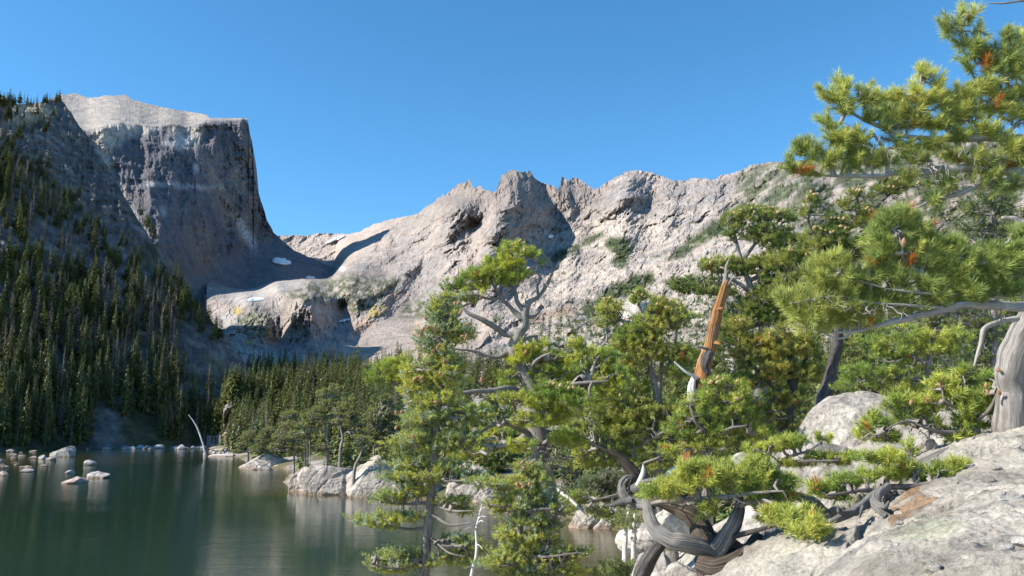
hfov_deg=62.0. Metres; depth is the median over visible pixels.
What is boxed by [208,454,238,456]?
rock ledge
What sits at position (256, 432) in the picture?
spruce tree
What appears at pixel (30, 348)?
spruce tree
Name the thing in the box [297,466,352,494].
rock outcrop
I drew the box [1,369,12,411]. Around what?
spruce tree
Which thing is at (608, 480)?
young fir
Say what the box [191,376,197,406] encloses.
spruce tree
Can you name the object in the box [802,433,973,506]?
limber pine
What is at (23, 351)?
spruce tree
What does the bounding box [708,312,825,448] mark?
limber pine
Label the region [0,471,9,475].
boulder
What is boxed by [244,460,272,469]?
rock outcrop
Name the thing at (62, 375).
dead spruce
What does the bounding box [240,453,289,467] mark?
rock outcrop
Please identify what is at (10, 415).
spruce tree
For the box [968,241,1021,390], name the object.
pine tree
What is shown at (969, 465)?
stone
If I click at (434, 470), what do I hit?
fir tree
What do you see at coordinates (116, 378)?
spruce tree
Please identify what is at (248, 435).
pine tree
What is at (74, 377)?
spruce tree
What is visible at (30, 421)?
spruce tree
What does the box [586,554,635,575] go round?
fir shrub
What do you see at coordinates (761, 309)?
limber pine
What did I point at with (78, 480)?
boulder
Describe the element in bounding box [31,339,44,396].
spruce tree
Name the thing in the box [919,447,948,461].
fallen log
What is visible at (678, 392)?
pine tree
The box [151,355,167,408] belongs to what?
spruce tree
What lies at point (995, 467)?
stone
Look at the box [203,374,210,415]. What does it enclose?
spruce tree
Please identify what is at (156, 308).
dead spruce
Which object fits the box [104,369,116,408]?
spruce tree
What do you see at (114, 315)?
dead spruce
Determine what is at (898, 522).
stone
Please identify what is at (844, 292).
limber pine
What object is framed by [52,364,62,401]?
spruce tree
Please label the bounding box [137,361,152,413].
spruce tree
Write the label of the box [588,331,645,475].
pine tree
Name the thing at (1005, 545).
stone
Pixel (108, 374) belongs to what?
spruce tree
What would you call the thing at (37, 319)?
dead spruce
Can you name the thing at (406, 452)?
pine tree
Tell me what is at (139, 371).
spruce tree
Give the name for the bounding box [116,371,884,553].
ground
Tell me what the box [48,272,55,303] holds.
dead spruce
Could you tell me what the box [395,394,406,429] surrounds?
spruce tree
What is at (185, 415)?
spruce tree
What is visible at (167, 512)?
water
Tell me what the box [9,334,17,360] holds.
spruce tree
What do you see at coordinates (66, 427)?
spruce tree
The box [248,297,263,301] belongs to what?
snow patch
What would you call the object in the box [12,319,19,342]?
spruce tree
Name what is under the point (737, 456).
boulder
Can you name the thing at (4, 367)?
spruce tree
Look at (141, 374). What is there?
spruce tree
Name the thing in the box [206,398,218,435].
spruce tree
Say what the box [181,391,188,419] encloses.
spruce tree
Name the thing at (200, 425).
spruce tree
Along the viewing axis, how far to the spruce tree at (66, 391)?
388.15 m
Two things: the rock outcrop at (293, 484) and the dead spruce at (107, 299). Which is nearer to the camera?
the rock outcrop at (293, 484)
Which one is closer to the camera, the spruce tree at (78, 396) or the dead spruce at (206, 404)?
the spruce tree at (78, 396)
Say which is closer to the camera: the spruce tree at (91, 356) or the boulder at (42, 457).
the boulder at (42, 457)
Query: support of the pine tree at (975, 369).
on the ground
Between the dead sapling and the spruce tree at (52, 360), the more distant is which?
the spruce tree at (52, 360)
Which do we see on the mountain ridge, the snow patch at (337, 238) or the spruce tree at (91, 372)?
the snow patch at (337, 238)
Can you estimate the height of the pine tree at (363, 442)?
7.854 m
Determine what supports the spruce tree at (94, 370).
on the mountain slope at (75, 158)
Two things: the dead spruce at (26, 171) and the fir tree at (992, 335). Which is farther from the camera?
the dead spruce at (26, 171)
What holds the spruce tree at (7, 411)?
on the mountain slope at (75, 158)
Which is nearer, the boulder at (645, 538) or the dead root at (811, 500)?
the dead root at (811, 500)
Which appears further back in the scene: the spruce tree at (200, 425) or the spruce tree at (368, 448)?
the spruce tree at (200, 425)
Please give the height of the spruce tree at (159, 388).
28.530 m
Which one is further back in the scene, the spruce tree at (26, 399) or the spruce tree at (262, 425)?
the spruce tree at (26, 399)
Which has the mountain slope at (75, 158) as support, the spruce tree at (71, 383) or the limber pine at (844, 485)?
the spruce tree at (71, 383)
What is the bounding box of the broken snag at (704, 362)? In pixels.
[674,257,740,460]
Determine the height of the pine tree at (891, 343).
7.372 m
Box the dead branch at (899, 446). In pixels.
[868,442,916,465]
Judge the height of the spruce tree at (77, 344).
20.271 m
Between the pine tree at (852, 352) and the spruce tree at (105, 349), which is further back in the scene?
the spruce tree at (105, 349)
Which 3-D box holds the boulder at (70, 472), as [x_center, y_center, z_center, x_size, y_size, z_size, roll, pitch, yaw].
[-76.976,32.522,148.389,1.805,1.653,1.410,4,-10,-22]
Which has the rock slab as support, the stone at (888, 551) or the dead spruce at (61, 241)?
the stone at (888, 551)
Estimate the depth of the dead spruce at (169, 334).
491.09 m
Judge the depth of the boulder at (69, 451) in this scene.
254.00 m
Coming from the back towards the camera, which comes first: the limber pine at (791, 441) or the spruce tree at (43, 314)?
the spruce tree at (43, 314)
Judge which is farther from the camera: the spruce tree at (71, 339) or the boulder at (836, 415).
the spruce tree at (71, 339)
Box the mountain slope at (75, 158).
[0,94,250,450]
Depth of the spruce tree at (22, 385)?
370.79 m
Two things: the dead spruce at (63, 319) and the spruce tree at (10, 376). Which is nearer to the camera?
the spruce tree at (10, 376)
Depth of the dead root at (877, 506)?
6.58 m
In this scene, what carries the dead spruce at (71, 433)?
on the mountain slope at (75, 158)
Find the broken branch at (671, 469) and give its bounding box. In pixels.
[664,462,684,476]
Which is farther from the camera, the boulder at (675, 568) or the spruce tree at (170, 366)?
the spruce tree at (170, 366)
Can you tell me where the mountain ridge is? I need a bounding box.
[206,141,1023,445]
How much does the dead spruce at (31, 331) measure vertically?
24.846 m
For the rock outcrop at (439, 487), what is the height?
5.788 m
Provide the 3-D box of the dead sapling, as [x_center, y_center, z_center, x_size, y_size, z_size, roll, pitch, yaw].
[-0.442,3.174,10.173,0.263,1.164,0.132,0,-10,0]
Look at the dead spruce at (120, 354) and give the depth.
444.36 m
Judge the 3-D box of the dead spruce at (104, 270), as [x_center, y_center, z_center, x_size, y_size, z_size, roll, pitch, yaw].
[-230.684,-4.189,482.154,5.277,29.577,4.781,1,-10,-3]
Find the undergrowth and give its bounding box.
[239,338,1000,523]
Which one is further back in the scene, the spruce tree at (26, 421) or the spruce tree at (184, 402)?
the spruce tree at (184, 402)
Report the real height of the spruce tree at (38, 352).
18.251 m
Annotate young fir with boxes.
[561,465,640,510]
[603,506,642,561]
[620,513,644,574]
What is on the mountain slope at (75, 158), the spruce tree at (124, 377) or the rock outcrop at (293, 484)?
the spruce tree at (124, 377)
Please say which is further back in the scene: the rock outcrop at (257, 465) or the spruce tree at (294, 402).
the spruce tree at (294, 402)
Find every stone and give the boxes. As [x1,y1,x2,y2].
[882,547,899,555]
[883,542,899,547]
[894,520,902,524]
[895,490,904,494]
[923,561,940,573]
[962,554,969,559]
[965,464,974,467]
[985,477,994,482]
[989,465,1001,470]
[993,542,1014,549]
[1010,536,1023,546]
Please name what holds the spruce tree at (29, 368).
on the mountain slope at (75, 158)
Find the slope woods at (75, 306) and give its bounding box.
[0,90,224,373]
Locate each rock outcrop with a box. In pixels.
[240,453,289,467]
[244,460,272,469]
[288,473,299,490]
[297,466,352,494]
[346,455,395,497]
[390,482,442,498]
[443,463,505,502]
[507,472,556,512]
[568,504,627,528]
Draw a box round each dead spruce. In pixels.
[0,319,7,360]
[9,178,14,196]
[23,323,34,367]
[24,161,29,182]
[26,199,32,225]
[30,189,35,216]
[31,294,40,341]
[36,176,43,201]
[42,218,45,243]
[45,247,52,271]
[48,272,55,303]
[55,273,61,299]
[56,390,64,428]
[57,234,63,261]
[58,344,66,399]
[61,305,65,331]
[63,232,68,262]
[68,414,73,444]
[87,329,91,359]
[93,275,99,311]
[100,256,107,301]
[101,282,110,313]
[108,272,117,312]
[108,339,114,374]
[111,329,120,379]
[113,300,117,333]
[119,330,123,360]
[119,344,127,381]
[134,303,140,332]
[138,296,142,320]
[140,272,147,310]
[144,306,152,346]
[149,287,154,327]
[153,292,158,314]
[156,307,163,348]
[158,276,164,304]
[166,304,173,342]
[169,318,177,346]
[180,356,187,385]
[194,402,199,434]
[201,387,210,425]
[203,423,206,445]
[250,407,253,430]
[265,404,270,438]
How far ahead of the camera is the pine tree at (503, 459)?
94.10 m
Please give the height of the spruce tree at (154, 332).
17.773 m
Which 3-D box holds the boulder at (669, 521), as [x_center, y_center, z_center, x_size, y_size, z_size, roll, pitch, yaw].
[2.014,3.012,10.685,0.563,0.565,0.395,3,-10,-16]
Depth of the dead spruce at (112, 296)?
475.90 m
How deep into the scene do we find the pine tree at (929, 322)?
30.18 m
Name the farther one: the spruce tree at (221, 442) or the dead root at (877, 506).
the spruce tree at (221, 442)
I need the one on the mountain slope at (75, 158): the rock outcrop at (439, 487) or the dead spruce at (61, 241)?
the dead spruce at (61, 241)
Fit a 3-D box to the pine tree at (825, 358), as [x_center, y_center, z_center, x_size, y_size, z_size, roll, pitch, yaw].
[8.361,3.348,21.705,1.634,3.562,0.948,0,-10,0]
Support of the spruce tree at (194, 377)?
on the mountain slope at (75, 158)
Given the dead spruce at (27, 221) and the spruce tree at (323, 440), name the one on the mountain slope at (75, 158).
the dead spruce at (27, 221)
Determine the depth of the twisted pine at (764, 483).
7.29 m
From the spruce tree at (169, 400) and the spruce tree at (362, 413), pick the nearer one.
the spruce tree at (362, 413)
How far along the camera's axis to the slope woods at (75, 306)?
486.66 m
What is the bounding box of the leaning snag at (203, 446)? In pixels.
[189,415,205,452]
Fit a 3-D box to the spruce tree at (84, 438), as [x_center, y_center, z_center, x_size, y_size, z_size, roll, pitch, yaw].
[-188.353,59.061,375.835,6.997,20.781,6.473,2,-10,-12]
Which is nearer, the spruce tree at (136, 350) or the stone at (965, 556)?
the stone at (965, 556)
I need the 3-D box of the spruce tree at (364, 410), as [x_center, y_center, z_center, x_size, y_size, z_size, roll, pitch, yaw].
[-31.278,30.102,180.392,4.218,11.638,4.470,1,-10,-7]
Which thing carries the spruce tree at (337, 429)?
on the ground
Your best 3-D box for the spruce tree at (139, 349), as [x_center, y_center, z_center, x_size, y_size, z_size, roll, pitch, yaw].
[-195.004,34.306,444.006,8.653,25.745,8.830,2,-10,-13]
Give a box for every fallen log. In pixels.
[824,482,891,523]
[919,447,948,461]
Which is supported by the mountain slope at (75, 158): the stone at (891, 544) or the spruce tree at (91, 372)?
the spruce tree at (91, 372)
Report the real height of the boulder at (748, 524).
0.973 m
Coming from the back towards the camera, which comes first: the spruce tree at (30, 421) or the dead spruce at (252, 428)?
the spruce tree at (30, 421)
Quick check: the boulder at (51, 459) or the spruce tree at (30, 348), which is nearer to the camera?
the boulder at (51, 459)
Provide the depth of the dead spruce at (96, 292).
467.00 m
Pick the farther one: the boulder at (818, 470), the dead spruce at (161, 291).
the dead spruce at (161, 291)
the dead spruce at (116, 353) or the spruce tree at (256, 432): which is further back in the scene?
the dead spruce at (116, 353)
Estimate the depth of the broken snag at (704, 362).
15.37 m
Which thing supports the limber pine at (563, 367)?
on the rock slab
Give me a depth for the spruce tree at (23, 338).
390.53 m
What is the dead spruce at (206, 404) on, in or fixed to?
on the mountain slope at (75, 158)
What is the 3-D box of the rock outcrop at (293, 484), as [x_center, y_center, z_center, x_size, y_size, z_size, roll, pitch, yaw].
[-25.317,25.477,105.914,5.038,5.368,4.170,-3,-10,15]
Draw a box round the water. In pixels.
[0,448,637,575]
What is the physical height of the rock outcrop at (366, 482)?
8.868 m
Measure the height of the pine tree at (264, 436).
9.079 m
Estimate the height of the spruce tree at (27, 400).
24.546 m
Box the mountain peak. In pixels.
[51,93,335,311]
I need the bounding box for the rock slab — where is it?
[677,407,1023,575]
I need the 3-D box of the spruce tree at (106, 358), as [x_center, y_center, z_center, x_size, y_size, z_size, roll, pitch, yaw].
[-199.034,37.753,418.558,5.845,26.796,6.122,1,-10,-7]
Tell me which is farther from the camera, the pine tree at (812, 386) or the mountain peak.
the mountain peak
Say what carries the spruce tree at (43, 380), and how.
on the mountain slope at (75, 158)
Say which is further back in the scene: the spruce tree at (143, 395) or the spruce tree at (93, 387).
the spruce tree at (143, 395)
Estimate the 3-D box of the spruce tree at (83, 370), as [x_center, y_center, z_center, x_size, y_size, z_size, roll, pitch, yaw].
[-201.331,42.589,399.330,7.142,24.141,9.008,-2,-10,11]
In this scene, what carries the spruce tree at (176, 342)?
on the mountain slope at (75, 158)
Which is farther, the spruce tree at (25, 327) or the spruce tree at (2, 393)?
the spruce tree at (25, 327)
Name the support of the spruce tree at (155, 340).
on the mountain slope at (75, 158)
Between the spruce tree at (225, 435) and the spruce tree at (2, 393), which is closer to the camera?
the spruce tree at (225, 435)
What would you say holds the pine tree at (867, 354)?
on the ground
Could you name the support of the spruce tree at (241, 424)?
on the ground
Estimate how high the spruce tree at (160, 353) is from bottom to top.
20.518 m
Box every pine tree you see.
[232,430,256,461]
[247,426,278,455]
[266,409,312,473]
[283,382,343,465]
[328,396,372,467]
[347,435,375,485]
[361,393,404,455]
[385,395,441,464]
[442,373,490,464]
[476,382,530,473]
[550,349,607,485]
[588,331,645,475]
[614,390,674,477]
[640,340,704,498]
[674,336,729,525]
[695,389,746,503]
[765,328,811,439]
[783,323,839,419]
[801,325,882,414]
[811,353,853,406]
[853,313,896,393]
[866,312,933,397]
[906,301,969,383]
[938,302,990,393]
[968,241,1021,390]
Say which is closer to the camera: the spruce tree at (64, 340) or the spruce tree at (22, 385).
the spruce tree at (22, 385)
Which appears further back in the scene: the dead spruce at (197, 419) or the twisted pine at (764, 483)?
the dead spruce at (197, 419)
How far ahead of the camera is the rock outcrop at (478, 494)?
87.49 m
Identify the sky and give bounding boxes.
[0,0,1023,235]
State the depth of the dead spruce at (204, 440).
427.00 m
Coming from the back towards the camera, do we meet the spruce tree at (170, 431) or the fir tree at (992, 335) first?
the spruce tree at (170, 431)
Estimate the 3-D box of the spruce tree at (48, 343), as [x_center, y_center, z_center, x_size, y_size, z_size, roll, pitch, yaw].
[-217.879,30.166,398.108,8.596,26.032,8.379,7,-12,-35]
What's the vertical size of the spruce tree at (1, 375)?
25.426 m
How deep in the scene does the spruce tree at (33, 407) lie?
361.67 m
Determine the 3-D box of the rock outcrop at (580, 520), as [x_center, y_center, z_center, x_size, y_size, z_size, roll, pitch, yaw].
[6.453,18.191,64.323,5.592,3.750,1.921,0,-10,0]
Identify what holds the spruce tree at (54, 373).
on the mountain slope at (75, 158)
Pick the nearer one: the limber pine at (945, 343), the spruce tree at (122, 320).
the limber pine at (945, 343)
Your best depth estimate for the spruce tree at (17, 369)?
369.28 m
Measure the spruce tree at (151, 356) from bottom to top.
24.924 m
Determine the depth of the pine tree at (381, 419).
110.18 m
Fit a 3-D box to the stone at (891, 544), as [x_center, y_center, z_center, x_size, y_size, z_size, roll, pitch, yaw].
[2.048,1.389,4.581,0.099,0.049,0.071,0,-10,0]
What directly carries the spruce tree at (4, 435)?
on the mountain slope at (75, 158)
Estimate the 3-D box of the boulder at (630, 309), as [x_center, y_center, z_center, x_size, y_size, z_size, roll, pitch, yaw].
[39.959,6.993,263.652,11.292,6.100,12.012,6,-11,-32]
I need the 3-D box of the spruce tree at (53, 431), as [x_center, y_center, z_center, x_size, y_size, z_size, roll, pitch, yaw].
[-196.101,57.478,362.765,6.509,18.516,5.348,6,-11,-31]
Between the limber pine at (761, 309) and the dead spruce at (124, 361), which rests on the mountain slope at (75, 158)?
the dead spruce at (124, 361)
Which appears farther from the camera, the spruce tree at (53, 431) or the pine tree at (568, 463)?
the spruce tree at (53, 431)
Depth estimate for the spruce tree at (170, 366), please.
451.44 m
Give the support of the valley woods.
on the ground
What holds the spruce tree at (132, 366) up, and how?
on the mountain slope at (75, 158)
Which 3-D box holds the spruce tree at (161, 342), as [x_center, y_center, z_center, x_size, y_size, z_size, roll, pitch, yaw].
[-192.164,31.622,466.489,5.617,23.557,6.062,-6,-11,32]
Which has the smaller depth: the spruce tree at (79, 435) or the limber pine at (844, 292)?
the limber pine at (844, 292)
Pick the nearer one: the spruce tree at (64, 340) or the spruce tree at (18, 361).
the spruce tree at (18, 361)
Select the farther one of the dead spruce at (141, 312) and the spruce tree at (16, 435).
the dead spruce at (141, 312)
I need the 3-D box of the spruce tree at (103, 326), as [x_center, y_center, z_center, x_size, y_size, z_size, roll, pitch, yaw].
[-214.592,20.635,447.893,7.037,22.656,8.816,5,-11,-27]
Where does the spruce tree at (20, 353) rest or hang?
on the mountain slope at (75, 158)
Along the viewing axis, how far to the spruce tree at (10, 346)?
384.46 m
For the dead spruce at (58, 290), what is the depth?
454.60 m
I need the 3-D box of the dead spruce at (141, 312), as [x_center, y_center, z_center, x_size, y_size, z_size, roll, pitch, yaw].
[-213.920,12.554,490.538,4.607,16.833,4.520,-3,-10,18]
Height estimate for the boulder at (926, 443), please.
0.264 m
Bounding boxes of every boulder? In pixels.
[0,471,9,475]
[20,468,34,471]
[38,455,47,459]
[46,457,55,460]
[49,446,75,456]
[61,476,88,483]
[64,470,74,473]
[83,460,96,465]
[86,471,110,478]
[153,445,164,448]
[615,523,654,555]
[620,301,656,319]
[631,552,671,575]
[655,509,689,551]
[664,561,696,575]
[731,452,751,463]
[736,505,760,542]
[772,439,856,490]
[797,391,895,448]
[911,436,938,452]
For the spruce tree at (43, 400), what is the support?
on the mountain slope at (75, 158)
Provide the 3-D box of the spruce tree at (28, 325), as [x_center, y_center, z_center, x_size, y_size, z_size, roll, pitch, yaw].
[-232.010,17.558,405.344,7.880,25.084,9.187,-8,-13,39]
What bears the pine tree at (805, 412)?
on the ground
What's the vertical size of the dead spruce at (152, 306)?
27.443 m
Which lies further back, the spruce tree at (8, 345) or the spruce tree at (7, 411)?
the spruce tree at (8, 345)
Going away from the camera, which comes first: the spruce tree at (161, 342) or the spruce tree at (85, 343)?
the spruce tree at (85, 343)
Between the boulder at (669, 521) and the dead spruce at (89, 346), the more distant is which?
the dead spruce at (89, 346)
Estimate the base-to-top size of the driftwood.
0.389 m
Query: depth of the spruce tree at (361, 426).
177.35 m
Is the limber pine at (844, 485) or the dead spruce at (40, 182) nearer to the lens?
the limber pine at (844, 485)
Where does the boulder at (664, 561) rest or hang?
on the rock slab
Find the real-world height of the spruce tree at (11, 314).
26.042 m
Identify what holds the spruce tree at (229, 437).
on the ground
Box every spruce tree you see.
[0,334,3,370]
[0,354,10,398]
[0,358,5,391]
[0,372,11,417]
[0,390,12,445]
[0,399,7,436]
[1,325,15,379]
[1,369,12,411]
[1,391,9,434]
[3,328,11,366]
[3,418,15,446]
[4,294,17,340]
[6,356,15,402]
[7,347,23,401]
[8,387,14,427]
[8,399,12,434]
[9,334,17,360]
[9,334,24,370]
[11,338,22,377]
[11,365,23,424]
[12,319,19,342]
[12,397,24,443]
[16,299,29,356]
[16,320,25,367]
[16,404,30,445]
[18,299,30,342]
[19,361,27,402]
[20,344,26,373]
[20,382,32,436]
[21,330,27,362]
[23,334,34,375]
[23,349,33,389]
[23,383,30,416]
[25,396,32,440]
[26,359,35,392]
[27,374,37,429]
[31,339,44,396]
[32,333,40,368]
[33,390,39,423]
[33,393,42,430]
[35,325,55,370]
[38,299,45,329]
[39,373,52,426]
[39,404,50,444]
[40,346,52,389]
[40,357,53,409]
[41,327,50,364]
[41,351,55,399]
[41,378,52,420]
[44,389,54,428]
[45,401,56,440]
[49,307,54,335]
[49,343,56,378]
[52,358,57,389]
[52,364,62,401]
[61,349,76,399]
[61,388,74,435]
[62,321,71,357]
[62,326,71,365]
[62,371,68,405]
[65,324,75,358]
[67,387,90,445]
[68,400,78,440]
[70,356,84,407]
[70,364,76,390]
[72,382,80,417]
[74,323,83,359]
[76,317,90,365]
[76,353,90,399]
[77,398,90,441]
[81,365,95,411]
[85,339,93,372]
[86,397,95,434]
[89,356,99,401]
[89,364,92,386]
[90,352,98,383]
[94,350,102,398]
[97,332,105,371]
[98,308,107,344]
[100,339,110,386]
[102,336,109,372]
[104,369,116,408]
[105,362,114,396]
[109,306,120,355]
[113,352,121,393]
[117,364,133,416]
[118,309,124,340]
[118,340,130,373]
[119,365,126,394]
[124,339,141,390]
[128,336,142,378]
[129,379,135,413]
[131,329,142,372]
[134,351,143,388]
[135,376,146,406]
[136,361,147,393]
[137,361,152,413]
[142,349,149,386]
[148,322,155,349]
[148,333,155,374]
[148,354,157,405]
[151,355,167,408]
[151,361,165,413]
[153,325,158,355]
[156,326,165,359]
[156,337,164,366]
[161,329,168,364]
[161,338,165,371]
[162,357,168,393]
[164,373,169,407]
[165,343,175,388]
[165,390,170,422]
[167,348,182,394]
[167,414,175,439]
[169,375,181,426]
[172,333,178,362]
[174,386,184,437]
[177,349,182,382]
[180,344,188,377]
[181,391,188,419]
[181,395,188,426]
[186,372,190,400]
[190,364,197,394]
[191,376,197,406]
[193,391,199,414]
[194,400,199,426]
[196,381,200,405]
[198,406,205,436]
[203,362,213,405]
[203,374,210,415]
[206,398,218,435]
[212,381,217,404]
[218,420,224,445]
[220,418,232,451]
[222,422,231,451]
[228,409,238,452]
[236,398,246,449]
[240,403,249,441]
[249,409,260,449]
[259,407,264,432]
[275,410,281,437]
[291,391,297,418]
[311,400,324,447]
[317,414,326,443]
[319,413,330,456]
[329,425,335,441]
[330,395,348,452]
[338,390,351,442]
[353,404,362,449]
[356,399,366,439]
[360,402,369,449]
[365,417,372,454]
[374,386,379,411]
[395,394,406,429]
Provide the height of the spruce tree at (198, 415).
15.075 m
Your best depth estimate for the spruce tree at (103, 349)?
426.35 m
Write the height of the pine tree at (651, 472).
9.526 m
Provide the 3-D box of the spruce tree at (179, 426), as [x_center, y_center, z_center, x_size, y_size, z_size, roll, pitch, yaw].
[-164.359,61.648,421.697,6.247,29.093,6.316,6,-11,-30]
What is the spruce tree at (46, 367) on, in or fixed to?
on the mountain slope at (75, 158)
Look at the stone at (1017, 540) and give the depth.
4.02 m
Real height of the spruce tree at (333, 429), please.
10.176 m
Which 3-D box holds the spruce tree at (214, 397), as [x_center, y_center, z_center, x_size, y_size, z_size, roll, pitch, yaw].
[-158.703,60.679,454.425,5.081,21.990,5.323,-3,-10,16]
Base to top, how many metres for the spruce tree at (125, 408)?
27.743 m
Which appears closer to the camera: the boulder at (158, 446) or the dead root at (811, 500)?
the dead root at (811, 500)
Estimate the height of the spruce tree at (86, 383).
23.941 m
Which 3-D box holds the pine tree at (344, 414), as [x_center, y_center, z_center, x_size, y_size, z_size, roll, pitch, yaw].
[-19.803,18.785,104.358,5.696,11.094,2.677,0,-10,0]
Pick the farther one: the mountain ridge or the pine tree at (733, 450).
the mountain ridge
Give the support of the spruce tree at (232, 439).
on the ground
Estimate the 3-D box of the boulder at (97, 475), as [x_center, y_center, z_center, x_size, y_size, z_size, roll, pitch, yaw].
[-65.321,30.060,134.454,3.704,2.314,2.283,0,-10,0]
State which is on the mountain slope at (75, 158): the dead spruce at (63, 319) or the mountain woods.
the dead spruce at (63, 319)
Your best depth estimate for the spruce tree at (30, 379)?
379.86 m
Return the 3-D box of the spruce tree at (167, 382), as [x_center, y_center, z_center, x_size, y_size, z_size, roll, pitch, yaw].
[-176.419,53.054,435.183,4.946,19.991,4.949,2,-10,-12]
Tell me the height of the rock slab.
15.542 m
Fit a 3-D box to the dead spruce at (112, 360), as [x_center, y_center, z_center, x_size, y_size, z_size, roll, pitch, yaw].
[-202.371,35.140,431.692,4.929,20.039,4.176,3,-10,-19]
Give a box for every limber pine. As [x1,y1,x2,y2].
[362,237,632,552]
[553,376,685,562]
[587,284,703,552]
[656,373,788,524]
[665,201,806,496]
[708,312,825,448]
[737,429,865,469]
[762,176,937,405]
[769,0,1023,432]
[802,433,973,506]
[828,319,976,407]
[848,358,1001,445]
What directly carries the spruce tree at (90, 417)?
on the mountain slope at (75, 158)
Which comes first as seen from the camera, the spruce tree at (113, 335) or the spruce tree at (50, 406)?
the spruce tree at (50, 406)
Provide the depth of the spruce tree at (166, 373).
446.28 m
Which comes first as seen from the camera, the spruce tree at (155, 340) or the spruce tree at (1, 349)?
the spruce tree at (1, 349)
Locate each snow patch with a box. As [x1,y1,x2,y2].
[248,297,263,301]
[272,257,291,264]
[324,235,344,244]
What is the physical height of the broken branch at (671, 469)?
0.193 m
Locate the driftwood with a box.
[557,487,584,513]
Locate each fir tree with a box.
[341,289,501,575]
[460,454,594,575]
[889,190,1023,371]
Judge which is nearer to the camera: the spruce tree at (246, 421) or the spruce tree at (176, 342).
the spruce tree at (246, 421)
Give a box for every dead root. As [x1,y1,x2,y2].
[795,491,827,513]
[869,487,890,518]
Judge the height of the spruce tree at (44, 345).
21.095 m
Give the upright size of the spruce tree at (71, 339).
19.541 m
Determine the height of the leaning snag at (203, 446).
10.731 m
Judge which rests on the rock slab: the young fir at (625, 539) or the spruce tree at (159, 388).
the young fir at (625, 539)
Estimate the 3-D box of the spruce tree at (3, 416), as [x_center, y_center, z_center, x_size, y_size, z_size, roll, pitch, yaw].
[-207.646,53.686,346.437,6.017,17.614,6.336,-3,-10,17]
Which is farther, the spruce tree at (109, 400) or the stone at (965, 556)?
the spruce tree at (109, 400)
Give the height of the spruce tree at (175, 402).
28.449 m
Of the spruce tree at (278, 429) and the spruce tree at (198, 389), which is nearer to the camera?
the spruce tree at (278, 429)
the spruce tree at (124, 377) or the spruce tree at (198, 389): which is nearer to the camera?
the spruce tree at (124, 377)
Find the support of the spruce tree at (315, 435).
on the ground
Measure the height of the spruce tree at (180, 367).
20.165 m
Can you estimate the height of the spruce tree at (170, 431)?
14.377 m
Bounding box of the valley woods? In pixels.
[201,332,989,437]
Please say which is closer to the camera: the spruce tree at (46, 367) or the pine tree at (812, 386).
the pine tree at (812, 386)
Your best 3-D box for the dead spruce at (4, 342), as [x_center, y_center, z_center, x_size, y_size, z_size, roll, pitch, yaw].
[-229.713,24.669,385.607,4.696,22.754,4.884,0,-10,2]
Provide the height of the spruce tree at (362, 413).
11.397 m
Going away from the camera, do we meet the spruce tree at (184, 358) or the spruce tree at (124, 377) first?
the spruce tree at (124, 377)
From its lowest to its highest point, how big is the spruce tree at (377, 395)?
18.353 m
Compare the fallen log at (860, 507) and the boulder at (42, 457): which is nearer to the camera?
the fallen log at (860, 507)
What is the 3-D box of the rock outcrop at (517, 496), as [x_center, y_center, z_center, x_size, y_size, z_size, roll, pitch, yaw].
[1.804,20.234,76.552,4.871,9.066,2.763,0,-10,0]
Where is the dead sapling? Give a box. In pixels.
[464,504,485,575]
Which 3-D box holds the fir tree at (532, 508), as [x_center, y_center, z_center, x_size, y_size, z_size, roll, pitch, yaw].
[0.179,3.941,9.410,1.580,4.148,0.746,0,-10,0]
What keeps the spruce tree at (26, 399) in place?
on the mountain slope at (75, 158)
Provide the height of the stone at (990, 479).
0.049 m
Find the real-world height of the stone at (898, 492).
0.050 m
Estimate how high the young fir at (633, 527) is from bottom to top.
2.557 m
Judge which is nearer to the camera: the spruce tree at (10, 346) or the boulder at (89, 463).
the boulder at (89, 463)
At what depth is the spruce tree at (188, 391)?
452.39 m
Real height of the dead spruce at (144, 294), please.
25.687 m
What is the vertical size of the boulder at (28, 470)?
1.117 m
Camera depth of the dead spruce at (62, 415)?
372.86 m
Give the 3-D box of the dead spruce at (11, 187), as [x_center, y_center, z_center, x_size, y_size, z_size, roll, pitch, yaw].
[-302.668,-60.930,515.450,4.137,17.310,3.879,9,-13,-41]
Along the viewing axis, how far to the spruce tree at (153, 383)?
430.11 m
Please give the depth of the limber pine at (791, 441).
10.17 m
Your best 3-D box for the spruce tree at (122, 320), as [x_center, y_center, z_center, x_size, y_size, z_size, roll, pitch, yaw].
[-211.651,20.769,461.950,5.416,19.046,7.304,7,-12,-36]
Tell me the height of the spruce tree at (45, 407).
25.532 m
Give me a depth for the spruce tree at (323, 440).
179.51 m
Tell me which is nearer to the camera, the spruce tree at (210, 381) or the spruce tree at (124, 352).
the spruce tree at (124, 352)
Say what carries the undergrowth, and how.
on the ground
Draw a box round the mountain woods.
[236,141,1023,389]
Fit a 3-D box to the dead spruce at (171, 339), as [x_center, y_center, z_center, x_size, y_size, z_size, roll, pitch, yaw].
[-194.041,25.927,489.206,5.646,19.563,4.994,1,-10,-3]
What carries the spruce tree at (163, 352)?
on the mountain slope at (75, 158)
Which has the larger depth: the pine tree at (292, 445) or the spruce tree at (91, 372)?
the spruce tree at (91, 372)
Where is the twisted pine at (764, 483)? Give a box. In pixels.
[605,449,836,575]
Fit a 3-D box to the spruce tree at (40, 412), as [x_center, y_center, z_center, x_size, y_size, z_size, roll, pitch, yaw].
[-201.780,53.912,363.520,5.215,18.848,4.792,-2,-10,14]
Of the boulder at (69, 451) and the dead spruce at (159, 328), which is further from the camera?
the dead spruce at (159, 328)

